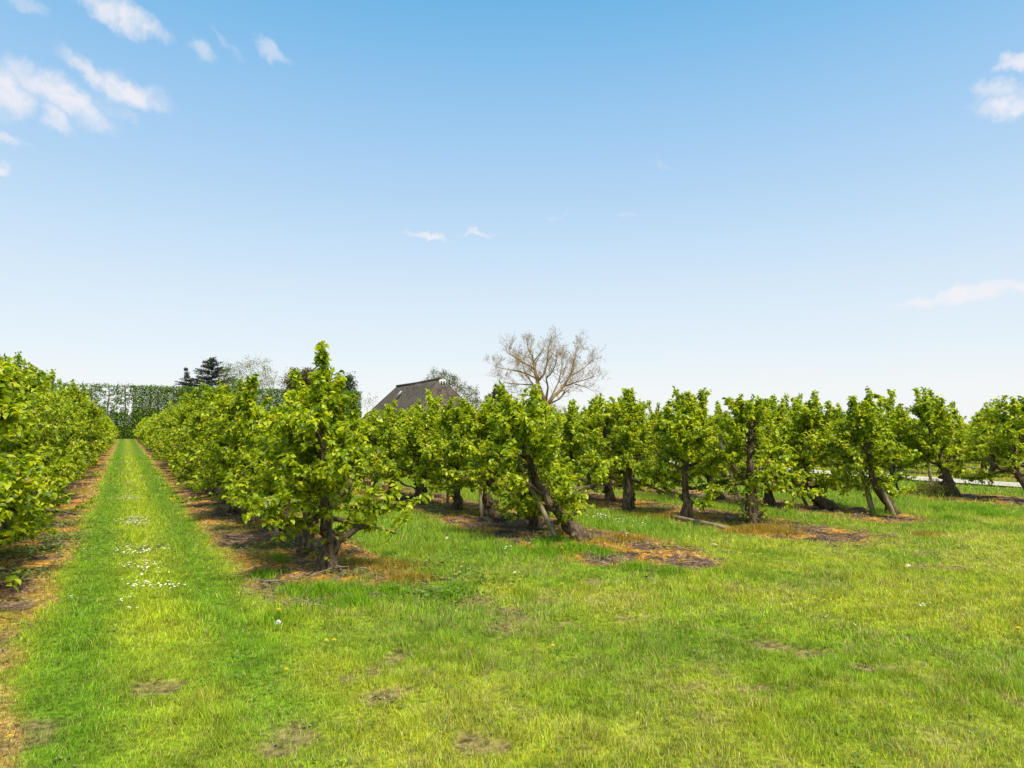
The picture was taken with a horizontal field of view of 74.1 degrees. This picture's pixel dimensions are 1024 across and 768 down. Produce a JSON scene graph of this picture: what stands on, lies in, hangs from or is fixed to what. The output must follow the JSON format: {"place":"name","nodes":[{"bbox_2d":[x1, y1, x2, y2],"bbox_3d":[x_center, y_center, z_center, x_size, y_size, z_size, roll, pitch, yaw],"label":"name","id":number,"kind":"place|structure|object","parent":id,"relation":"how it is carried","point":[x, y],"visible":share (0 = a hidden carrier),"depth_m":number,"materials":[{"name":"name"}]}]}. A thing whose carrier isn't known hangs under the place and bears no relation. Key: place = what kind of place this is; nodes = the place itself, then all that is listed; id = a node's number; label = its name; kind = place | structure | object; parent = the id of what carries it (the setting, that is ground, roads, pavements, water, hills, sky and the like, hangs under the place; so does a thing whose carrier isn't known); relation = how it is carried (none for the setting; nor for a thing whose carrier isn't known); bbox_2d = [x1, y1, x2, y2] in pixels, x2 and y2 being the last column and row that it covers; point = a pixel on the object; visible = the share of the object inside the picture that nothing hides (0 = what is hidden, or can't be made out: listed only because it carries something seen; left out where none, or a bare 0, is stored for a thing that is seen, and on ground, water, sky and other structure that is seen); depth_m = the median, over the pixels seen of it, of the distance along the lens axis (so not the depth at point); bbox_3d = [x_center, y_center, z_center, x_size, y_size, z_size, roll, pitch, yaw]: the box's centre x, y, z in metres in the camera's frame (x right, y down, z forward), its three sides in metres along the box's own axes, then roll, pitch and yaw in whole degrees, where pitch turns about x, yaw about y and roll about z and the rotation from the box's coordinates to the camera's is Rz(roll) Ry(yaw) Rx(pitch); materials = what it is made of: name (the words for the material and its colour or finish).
{"place":"outdoors","nodes":[
{"label":"outdoors","id":0,"kind":"place"},
{"bbox_2d":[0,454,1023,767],"bbox_3d":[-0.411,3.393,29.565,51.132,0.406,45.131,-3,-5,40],"label":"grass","id":1,"kind":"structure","parent":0,"point":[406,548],"depth_m":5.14,"materials":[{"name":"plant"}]},
{"bbox_2d":[0,426,1023,767],"bbox_3d":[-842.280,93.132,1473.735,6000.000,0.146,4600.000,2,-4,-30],"label":"ground","id":2,"kind":"structure","parent":0,"point":[130,448],"depth_m":5.50,"materials":[{"name":"plant"}]},
{"bbox_2d":[0,365,35,590],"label":"pear tree","id":3,"kind":"object","parent":2,"relation":"on","point":[8,473],"visible":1,"depth_m":6.54,"materials":[{"name":"green plant"}]},
{"bbox_2d":[3,391,61,528],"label":"pear tree","id":4,"kind":"object","parent":2,"relation":"on","point":[41,426],"visible":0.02,"depth_m":11.51,"materials":[{"name":"green plant"}]},
{"bbox_2d":[0,353,67,544],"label":"pear tree","id":5,"kind":"object","parent":2,"relation":"on","point":[9,443],"visible":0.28,"depth_m":8.96,"materials":[{"name":"green plant"}]},
{"bbox_2d":[0,361,72,548],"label":"pear tree","id":6,"kind":"object","parent":2,"relation":"on","point":[31,515],"visible":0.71,"depth_m":7.64,"materials":[{"name":"green plant"}]},
{"bbox_2d":[8,361,82,494],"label":"pear tree","id":7,"kind":"object","parent":2,"relation":"on","point":[66,467],"visible":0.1,"depth_m":13.02,"materials":[{"name":"green plant"}]},
{"bbox_2d":[2,351,88,506],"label":"pear tree","id":8,"kind":"object","parent":2,"relation":"on","point":[18,357],"visible":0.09,"depth_m":14.19,"materials":[{"name":"green plant"}]},
{"bbox_2d":[0,355,95,529],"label":"pear tree","id":9,"kind":"object","parent":2,"relation":"on","point":[32,388],"visible":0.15,"depth_m":10.43,"materials":[{"name":"green plant"}]},
{"bbox_2d":[23,366,86,501],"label":"pear tree","id":10,"kind":"object","parent":2,"relation":"on","point":[75,476],"visible":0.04,"depth_m":15.45,"materials":[{"name":"green plant"}]},
{"bbox_2d":[48,369,80,454],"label":"pear tree","id":11,"kind":"object","parent":2,"relation":"on","point":[52,386],"visible":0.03,"depth_m":20.23,"materials":[{"name":"green plant"}]},
{"bbox_2d":[39,396,91,460],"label":"pear tree","id":12,"kind":"object","parent":2,"relation":"on","point":[68,436],"visible":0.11,"depth_m":16.55,"materials":[{"name":"green plant"}]},
{"bbox_2d":[49,388,95,461],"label":"pear tree","id":13,"kind":"object","parent":2,"relation":"on","point":[87,451],"visible":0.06,"depth_m":19.17,"materials":[{"name":"green plant"}]},
{"bbox_2d":[50,398,99,479],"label":"pear tree","id":14,"kind":"object","parent":2,"relation":"on","point":[69,415],"visible":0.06,"depth_m":18.07,"materials":[{"name":"green plant"}]},
{"bbox_2d":[56,378,106,474],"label":"pear tree","id":15,"kind":"object","parent":2,"relation":"on","point":[74,397],"visible":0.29,"depth_m":21.81,"materials":[{"name":"green plant"}]},
{"bbox_2d":[75,385,106,452],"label":"pear tree","id":16,"kind":"object","parent":2,"relation":"on","point":[95,447],"visible":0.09,"depth_m":25.56,"materials":[{"name":"green plant"}]},
{"bbox_2d":[81,382,101,407],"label":"hedge tree","id":17,"kind":"object","parent":2,"relation":"on","point":[93,391],"visible":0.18,"depth_m":91.32,"materials":[{"name":"green plant"}]},
{"bbox_2d":[81,394,111,454],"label":"pear tree","id":18,"kind":"object","parent":2,"relation":"on","point":[100,418],"visible":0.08,"depth_m":26.80,"materials":[{"name":"green plant"}]},
{"bbox_2d":[98,383,118,424],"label":"hedge tree","id":19,"kind":"object","parent":2,"relation":"on","point":[112,414],"visible":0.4,"depth_m":92.11,"materials":[{"name":"green plant"}]},
{"bbox_2d":[81,444,159,528],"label":"distant daisies","id":20,"kind":"object","parent":2,"relation":"on","point":[119,499],"visible":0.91,"depth_m":15.06,"materials":[{"name":"white plant"}]},
{"bbox_2d":[115,382,135,438],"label":"hedge tree","id":21,"kind":"object","parent":2,"relation":"on","point":[126,419],"visible":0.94,"depth_m":92.82,"materials":[{"name":"green plant"}]},
{"bbox_2d":[131,385,152,437],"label":"hedge tree","id":22,"kind":"object","parent":2,"relation":"on","point":[139,411],"visible":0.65,"depth_m":93.81,"materials":[{"name":"green plant"}]},
{"bbox_2d":[148,384,167,417],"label":"hedge tree","id":23,"kind":"object","parent":2,"relation":"on","point":[157,406],"visible":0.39,"depth_m":94.98,"materials":[{"name":"green plant"}]},
{"bbox_2d":[147,400,179,464],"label":"pear tree","id":24,"kind":"object","parent":2,"relation":"on","point":[154,445],"visible":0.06,"depth_m":29.69,"materials":[{"name":"green plant"}]},
{"bbox_2d":[156,404,178,454],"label":"pear tree","id":25,"kind":"object","parent":2,"relation":"on","point":[162,422],"visible":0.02,"depth_m":28.56,"materials":[{"name":"green plant"}]},
{"bbox_2d":[153,400,184,453],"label":"pear tree","id":26,"kind":"object","parent":2,"relation":"on","point":[168,424],"visible":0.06,"depth_m":26.03,"materials":[{"name":"green plant"}]},
{"bbox_2d":[149,392,191,470],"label":"pear tree","id":27,"kind":"object","parent":2,"relation":"on","point":[161,457],"visible":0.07,"depth_m":23.52,"materials":[{"name":"green plant"}]},
{"bbox_2d":[164,385,183,409],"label":"hedge tree","id":28,"kind":"object","parent":2,"relation":"on","point":[177,394],"visible":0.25,"depth_m":96.12,"materials":[{"name":"green plant"}]},
{"bbox_2d":[163,404,192,459],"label":"pear tree","id":29,"kind":"object","parent":2,"relation":"on","point":[170,455],"visible":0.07,"depth_m":22.34,"materials":[{"name":"green plant"}]},
{"bbox_2d":[158,386,198,472],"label":"pear tree","id":30,"kind":"object","parent":2,"relation":"on","point":[182,417],"visible":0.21,"depth_m":21.14,"materials":[{"name":"green plant"}]},
{"bbox_2d":[157,392,218,492],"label":"pear tree","id":31,"kind":"object","parent":2,"relation":"on","point":[197,421],"visible":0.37,"depth_m":17.33,"materials":[{"name":"green plant"}]},
{"bbox_2d":[178,368,199,392],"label":"cedar tree","id":32,"kind":"object","parent":2,"relation":"on","point":[186,374],"visible":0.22,"depth_m":117.68,"materials":[{"name":"green plant"}]},
{"bbox_2d":[180,386,199,401],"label":"hedge tree","id":33,"kind":"object","parent":2,"relation":"on","point":[190,389],"visible":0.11,"depth_m":96.91,"materials":[{"name":"green plant"}]},
{"bbox_2d":[165,381,229,475],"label":"pear tree","id":34,"kind":"object","parent":2,"relation":"on","point":[179,430],"visible":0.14,"depth_m":18.74,"materials":[{"name":"green plant"}]},
{"bbox_2d":[181,394,217,481],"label":"pear tree","id":35,"kind":"object","parent":2,"relation":"on","point":[188,427],"visible":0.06,"depth_m":20.07,"materials":[{"name":"green plant"}]},
{"bbox_2d":[163,356,237,405],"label":"cedar tree","id":36,"kind":"object","parent":2,"relation":"on","point":[213,374],"visible":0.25,"depth_m":119.05,"materials":[{"name":"green plant"}]},
{"bbox_2d":[186,390,235,497],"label":"pear tree","id":37,"kind":"object","parent":2,"relation":"on","point":[202,448],"visible":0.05,"depth_m":16.24,"materials":[{"name":"green plant"}]},
{"bbox_2d":[169,393,266,514],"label":"pear tree","id":38,"kind":"object","parent":2,"relation":"on","point":[235,509],"visible":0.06,"depth_m":13.13,"materials":[{"name":"green plant"}]},
{"bbox_2d":[176,392,267,504],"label":"pear tree","id":39,"kind":"object","parent":2,"relation":"on","point":[203,435],"visible":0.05,"depth_m":14.72,"materials":[{"name":"green plant"}]},
{"bbox_2d":[182,377,274,522],"bbox_3d":[-4.822,1.219,12.093,1.915,2.684,1.979,0,-4,-1],"label":"pear tree","id":40,"kind":"object","parent":2,"relation":"on","point":[232,418],"visible":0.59,"depth_m":11.88,"materials":[{"name":"green plant"}]},
{"bbox_2d":[218,359,240,391],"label":"young tree","id":41,"kind":"object","parent":2,"relation":"on","point":[227,370],"visible":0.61,"depth_m":117.87,"materials":[{"name":"green plant"}]},
{"bbox_2d":[232,354,284,402],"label":"light tree","id":42,"kind":"object","parent":2,"relation":"on","point":[261,384],"visible":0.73,"depth_m":122.15,"materials":[{"name":"grey plant"}]},
{"bbox_2d":[255,387,272,413],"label":"hedge tree","id":43,"kind":"object","parent":2,"relation":"on","point":[260,398],"visible":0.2,"depth_m":101.88,"materials":[{"name":"green plant"}]},
{"bbox_2d":[216,390,329,532],"bbox_3d":[-3.833,1.303,11.084,2.063,2.342,1.802,-2,-4,25],"label":"pear tree","id":44,"kind":"object","parent":2,"relation":"on","point":[264,475],"visible":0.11,"depth_m":10.68,"materials":[{"name":"green plant"}]},
{"bbox_2d":[269,388,285,411],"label":"hedge tree","id":45,"kind":"object","parent":2,"relation":"on","point":[280,394],"visible":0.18,"depth_m":102.86,"materials":[{"name":"green plant"}]},
{"bbox_2d":[222,372,387,552],"bbox_3d":[-2.783,1.113,9.445,2.250,2.538,1.722,-2,-4,26],"label":"pear tree","id":46,"kind":"object","parent":2,"relation":"on","point":[250,387],"visible":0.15,"depth_m":9.30,"materials":[{"name":"green plant"}]},
{"bbox_2d":[277,367,333,400],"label":"round tree","id":47,"kind":"object","parent":2,"relation":"on","point":[305,374],"visible":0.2,"depth_m":124.22,"materials":[{"name":"green plant"}]},
{"bbox_2d":[221,341,433,573],"bbox_3d":[-2.257,0.892,8.181,2.399,2.823,2.336,2,-4,-30],"label":"pear tree","id":48,"kind":"object","parent":2,"relation":"on","point":[298,446],"visible":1,"depth_m":7.92,"materials":[{"name":"green plant"}]},
{"bbox_2d":[333,371,358,397],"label":"dark tree","id":49,"kind":"object","parent":2,"relation":"on","point":[350,386],"visible":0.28,"depth_m":124.63,"materials":[{"name":"green plant"}]},
{"bbox_2d":[347,390,362,419],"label":"hedge tree","id":50,"kind":"object","parent":2,"relation":"on","point":[357,393],"visible":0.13,"depth_m":109.14,"materials":[{"name":"green plant"}]},
{"bbox_2d":[345,414,384,483],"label":"pear tree","id":51,"kind":"object","parent":2,"relation":"on","point":[354,426],"visible":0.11,"depth_m":19.37,"materials":[{"name":"green plant"}]},
{"bbox_2d":[350,409,402,490],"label":"pear tree","id":52,"kind":"object","parent":2,"relation":"on","point":[374,440],"visible":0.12,"depth_m":18.19,"materials":[{"name":"green plant"}]},
{"bbox_2d":[345,399,414,494],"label":"pear tree","id":53,"kind":"object","parent":2,"relation":"on","point":[391,421],"visible":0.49,"depth_m":16.70,"materials":[{"name":"green plant"}]},
{"bbox_2d":[372,394,449,504],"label":"pear tree","id":54,"kind":"object","parent":2,"relation":"on","point":[408,443],"visible":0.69,"depth_m":14.74,"materials":[{"name":"green plant"}]},
{"bbox_2d":[363,377,461,418],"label":"thatched barn","id":55,"kind":"structure","parent":2,"relation":"on","point":[406,395],"depth_m":102.68,"materials":[{"name":"tile"}]},
{"bbox_2d":[382,389,453,496],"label":"pear tree","id":56,"kind":"object","parent":2,"relation":"on","point":[431,477],"visible":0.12,"depth_m":15.75,"materials":[{"name":"green plant"}]},
{"bbox_2d":[445,456,448,508],"bbox_3d":[-1.313,1.985,13.758,0.080,1.294,0.140,-1,-4,11],"label":"wooden stake","id":57,"kind":"object","parent":2,"relation":"on","point":[447,497],"visible":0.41,"depth_m":13.73,"materials":[{"name":"brown wood"}]},
{"bbox_2d":[407,396,495,510],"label":"pear tree","id":58,"kind":"object","parent":2,"relation":"on","point":[450,416],"visible":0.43,"depth_m":13.68,"materials":[{"name":"green plant"}]},
{"bbox_2d":[425,368,480,406],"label":"tall tree","id":59,"kind":"object","parent":2,"relation":"on","point":[452,381],"visible":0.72,"depth_m":131.76,"materials":[{"name":"green plant"}]},
{"bbox_2d":[420,395,511,516],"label":"pear tree","id":60,"kind":"object","parent":2,"relation":"on","point":[479,425],"visible":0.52,"depth_m":12.73,"materials":[{"name":"green plant"}]},
{"bbox_2d":[477,434,482,517],"bbox_3d":[-0.610,1.768,12.781,0.077,1.652,0.421,1,-4,-15],"label":"wooden stake","id":61,"kind":"object","parent":2,"relation":"on","point":[480,499],"visible":0.59,"depth_m":12.67,"materials":[{"name":"brown wood"}]},
{"bbox_2d":[487,383,500,402],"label":"dark conifer","id":62,"kind":"object","parent":2,"relation":"on","point":[493,394],"visible":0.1,"depth_m":97.63,"materials":[{"name":"green plant"}]},
{"bbox_2d":[0,465,1022,669],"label":"pruned twigs","id":63,"kind":"object","parent":2,"relation":"on","point":[252,538],"visible":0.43,"depth_m":9.30,"materials":[{"name":"wood"}]},
{"bbox_2d":[0,464,1023,755],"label":"leaf litter","id":64,"kind":"object","parent":2,"relation":"on","point":[448,518],"visible":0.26,"depth_m":10.54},
{"bbox_2d":[0,479,1023,767],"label":"ground weeds","id":65,"kind":"object","parent":2,"relation":"on","point":[72,537],"visible":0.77,"depth_m":7.56,"materials":[{"name":"green plant"}]},
{"bbox_2d":[506,434,557,536],"bbox_3d":[0.311,1.573,10.165,0.910,1.761,0.083,-1,-4,10],"label":"wooden stake","id":66,"kind":"object","parent":2,"relation":"on","point":[546,519],"visible":0.61,"depth_m":10.10,"materials":[{"name":"brown wood"}]},
{"bbox_2d":[458,380,608,542],"bbox_3d":[0.472,1.224,10.313,1.895,2.564,2.265,-3,-4,37],"label":"pear tree","id":67,"kind":"object","parent":2,"relation":"on","point":[519,424],"visible":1,"depth_m":10.09,"materials":[{"name":"green plant"}]},
{"bbox_2d":[481,388,590,532],"bbox_3d":[0.406,1.355,11.325,2.115,2.613,1.952,2,-4,-30],"label":"pear tree","id":68,"kind":"object","parent":2,"relation":"on","point":[534,522],"visible":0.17,"depth_m":11.31,"materials":[{"name":"green plant"}]},
{"bbox_2d":[483,327,610,411],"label":"bare tree","id":69,"kind":"object","parent":2,"relation":"on","point":[550,401],"visible":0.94,"depth_m":90.56,"materials":[{"name":"brown plant"}]},
{"bbox_2d":[526,399,601,493],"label":"pear tree","id":70,"kind":"object","parent":2,"relation":"on","point":[570,449],"visible":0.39,"depth_m":16.50,"materials":[{"name":"green plant"}]},
{"bbox_2d":[110,407,1023,470],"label":"distant orchard","id":71,"kind":"object","parent":2,"relation":"on","point":[139,427],"visible":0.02,"depth_m":32.88,"materials":[{"name":"green plant"}]},
{"bbox_2d":[560,394,603,481],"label":"pear tree","id":72,"kind":"object","parent":2,"relation":"on","point":[581,414],"visible":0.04,"depth_m":20.59,"materials":[{"name":"green plant"}]},
{"bbox_2d":[569,391,647,500],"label":"pear tree","id":73,"kind":"object","parent":2,"relation":"on","point":[597,418],"visible":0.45,"depth_m":15.31,"materials":[{"name":"green plant"}]},
{"bbox_2d":[585,426,655,486],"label":"pear tree","id":74,"kind":"object","parent":2,"relation":"on","point":[589,463],"visible":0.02,"depth_m":19.14,"materials":[{"name":"green plant"}]},
{"bbox_2d":[571,388,681,509],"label":"pear tree","id":75,"kind":"object","parent":2,"relation":"on","point":[627,416],"visible":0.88,"depth_m":13.94,"materials":[{"name":"green plant"}]},
{"bbox_2d":[601,396,670,491],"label":"pear tree","id":76,"kind":"object","parent":2,"relation":"on","point":[651,461],"visible":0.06,"depth_m":17.68,"materials":[{"name":"green plant"}]},
{"bbox_2d":[642,402,663,458],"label":"pear tree","id":77,"kind":"object","parent":2,"relation":"on","point":[656,415],"visible":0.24,"depth_m":25.18,"materials":[{"name":"green plant"}]},
{"bbox_2d":[632,386,745,518],"bbox_3d":[3.270,1.302,12.714,1.835,2.569,1.856,2,-4,-30],"label":"pear tree","id":78,"kind":"object","parent":2,"relation":"on","point":[683,429],"visible":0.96,"depth_m":12.54,"materials":[{"name":"green plant"}]},
{"bbox_2d":[670,514,725,528],"bbox_3d":[3.240,2.415,11.919,0.072,0.082,1.411,2,-4,-24],"label":"fallen pole","id":79,"kind":"object","parent":2,"relation":"on","point":[682,518],"visible":0.78,"depth_m":11.90,"materials":[{"name":"brown wood"}]},
{"bbox_2d":[661,395,743,499],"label":"pear tree","id":80,"kind":"object","parent":2,"relation":"on","point":[710,439],"visible":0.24,"depth_m":15.52,"materials":[{"name":"green plant"}]},
{"bbox_2d":[708,400,733,476],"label":"pear tree","id":81,"kind":"object","parent":2,"relation":"on","point":[718,408],"visible":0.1,"depth_m":22.88,"materials":[{"name":"green plant"}]},
{"bbox_2d":[718,440,745,519],"bbox_3d":[3.921,1.776,11.906,0.589,1.600,0.070,1,-4,-10],"label":"wooden stake","id":82,"kind":"object","parent":2,"relation":"on","point":[732,477],"visible":0.69,"depth_m":11.88,"materials":[{"name":"brown wood"}]},
{"bbox_2d":[695,393,823,523],"bbox_3d":[4.349,1.351,11.827,1.917,2.401,2.143,-2,-4,35],"label":"pear tree","id":83,"kind":"object","parent":2,"relation":"on","point":[749,416],"visible":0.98,"depth_m":11.78,"materials":[{"name":"green plant"}]},
{"bbox_2d":[726,394,803,506],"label":"pear tree","id":84,"kind":"object","parent":2,"relation":"on","point":[777,413],"visible":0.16,"depth_m":14.42,"materials":[{"name":"green plant"}]},
{"bbox_2d":[780,393,835,471],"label":"pear tree","id":85,"kind":"object","parent":2,"relation":"on","point":[796,404],"visible":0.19,"depth_m":20.25,"materials":[{"name":"green plant"}]},
{"bbox_2d":[759,389,859,510],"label":"pear tree","id":86,"kind":"object","parent":2,"relation":"on","point":[810,421],"visible":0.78,"depth_m":13.64,"materials":[{"name":"green plant"}]},
{"bbox_2d":[812,402,867,483],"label":"pear tree","id":87,"kind":"object","parent":2,"relation":"on","point":[835,419],"visible":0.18,"depth_m":19.18,"materials":[{"name":"green plant"}]},
{"bbox_2d":[845,425,874,512],"bbox_3d":[6.829,1.659,13.278,0.541,1.925,0.105,-2,-4,25],"label":"wooden stake","id":88,"kind":"object","parent":2,"relation":"on","point":[870,502],"visible":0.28,"depth_m":13.16,"materials":[{"name":"brown wood"}]},
{"bbox_2d":[823,386,921,514],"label":"pear tree","id":89,"kind":"object","parent":2,"relation":"on","point":[871,430],"visible":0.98,"depth_m":13.01,"materials":[{"name":"green plant"}]},
{"bbox_2d":[881,491,896,515],"bbox_3d":[7.202,2.339,12.911,0.344,0.588,0.103,0,-4,-7],"label":"wooden stake","id":90,"kind":"object","parent":2,"relation":"on","point":[887,500],"visible":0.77,"depth_m":12.88,"materials":[{"name":"brown wood"}]},
{"bbox_2d":[856,403,933,489],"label":"pear tree","id":91,"kind":"object","parent":2,"relation":"on","point":[900,413],"visible":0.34,"depth_m":17.40,"materials":[{"name":"green plant"}]},
{"bbox_2d":[895,405,928,470],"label":"pear tree","id":92,"kind":"object","parent":2,"relation":"on","point":[914,423],"visible":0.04,"depth_m":25.47,"materials":[{"name":"green plant"}]},
{"bbox_2d":[911,478,954,495],"bbox_3d":[10.421,2.537,16.754,1.262,0.446,0.906,2,-4,-30],"label":"bush","id":93,"kind":"object","parent":2,"relation":"on","point":[931,488],"visible":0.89,"depth_m":16.58,"materials":[{"name":"green plant"}]},
{"bbox_2d":[887,387,987,495],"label":"pear tree","id":94,"kind":"object","parent":2,"relation":"on","point":[929,410],"visible":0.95,"depth_m":16.72,"materials":[{"name":"green plant"}]},
{"bbox_2d":[913,411,972,473],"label":"pear tree","id":95,"kind":"object","parent":2,"relation":"on","point":[949,456],"visible":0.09,"depth_m":24.16,"materials":[{"name":"green plant"}]},
{"bbox_2d":[956,402,1017,473],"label":"pear tree","id":96,"kind":"object","parent":2,"relation":"on","point":[993,423],"visible":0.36,"depth_m":23.10,"materials":[{"name":"green plant"}]},
{"bbox_2d":[954,395,1023,489],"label":"pear tree","id":97,"kind":"object","parent":2,"relation":"on","point":[1014,439],"visible":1,"depth_m":15.40,"materials":[{"name":"green plant"}]},
{"bbox_2d":[0,463,1023,767],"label":"dead grass","id":98,"kind":"structure","parent":0,"point":[630,537],"depth_m":9.69,"materials":[{"name":"plant"}]},
{"bbox_2d":[0,0,1023,425],"label":"sky","id":99,"kind":"structure","parent":0,"point":[764,199],"materials":[{"name":"blue"}]},
{"bbox_2d":[232,501,1021,631],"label":"tussock grass","id":100,"kind":"structure","parent":0,"point":[319,588],"depth_m":7.19,"materials":[{"name":"plant"}]},
{"bbox_2d":[669,461,1021,486],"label":"road","id":101,"kind":"structure","parent":0,"point":[1001,483],"depth_m":20.28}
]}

